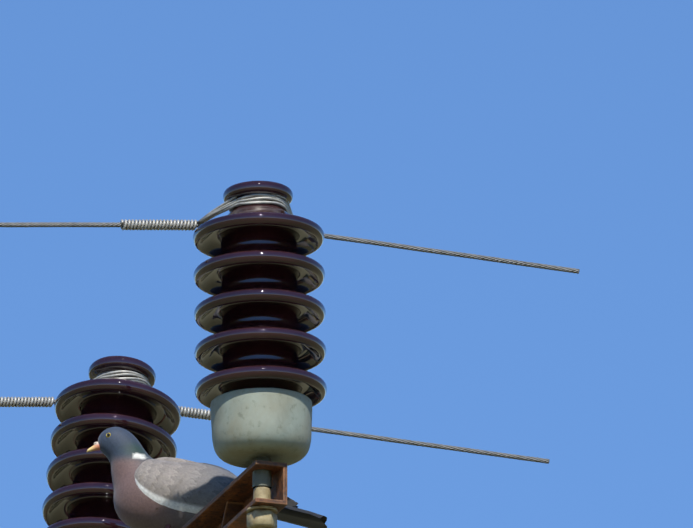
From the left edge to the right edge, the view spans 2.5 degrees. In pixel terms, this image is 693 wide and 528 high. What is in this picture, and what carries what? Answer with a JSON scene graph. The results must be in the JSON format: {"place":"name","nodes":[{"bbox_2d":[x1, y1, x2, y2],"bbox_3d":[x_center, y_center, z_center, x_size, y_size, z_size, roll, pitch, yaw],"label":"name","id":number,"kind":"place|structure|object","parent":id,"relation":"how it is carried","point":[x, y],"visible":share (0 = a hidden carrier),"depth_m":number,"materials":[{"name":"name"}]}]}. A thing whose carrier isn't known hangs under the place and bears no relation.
{"place":"outdoors","nodes":[
{"label":"outdoors","id":0,"kind":"place"},
{"bbox_2d":[0,0,692,527],"label":"sky","id":1,"kind":"structure","parent":0,"point":[549,132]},
{"label":"ground","id":2,"kind":"structure","parent":0,"visible":0},
{"bbox_3d":[-0.296,4.823,23.597,0.270,9.048,0.270,6,-20,-18],"label":"pole","id":3,"kind":"object","parent":2,"relation":"on","visible":0},
{"bbox_2d":[182,460,286,527],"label":"crossarm","id":4,"kind":"object","parent":3,"relation":"attached to","point":[230,504],"visible":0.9,"depth_m":24.30,"materials":[{"name":"brown metal"}]},
{"bbox_2d":[42,356,180,527],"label":"insulator","id":5,"kind":"object","parent":4,"relation":"attached to","point":[78,475],"visible":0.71,"depth_m":25.09,"materials":[{"name":"ceramic"}]},
{"bbox_2d":[0,370,549,463],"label":"wire","id":6,"kind":"object","parent":5,"relation":"attached to","point":[195,413],"visible":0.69,"depth_m":25.28,"materials":[{"name":"grey metal"}]},
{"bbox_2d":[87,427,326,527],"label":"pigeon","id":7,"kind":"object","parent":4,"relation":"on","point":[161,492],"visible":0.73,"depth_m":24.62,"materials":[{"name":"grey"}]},
{"bbox_2d":[193,181,326,467],"bbox_3d":[-0.134,0.092,24.310,0.205,0.443,0.205,5,-20,-18],"label":"insulator","id":8,"kind":"object","parent":4,"relation":"attached to","point":[259,313],"visible":0.98,"depth_m":24.25,"materials":[{"name":"ceramic"}]},
{"bbox_2d":[0,194,579,273],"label":"wire","id":9,"kind":"object","parent":8,"relation":"attached to","point":[230,204],"visible":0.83,"depth_m":24.37,"materials":[{"name":"grey metal"}]},
{"bbox_2d":[246,456,277,527],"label":"bolt","id":10,"kind":"object","parent":4,"relation":"attached to","point":[261,516],"visible":0.83,"depth_m":24.21,"materials":[{"name":"beige metal"}]}
]}

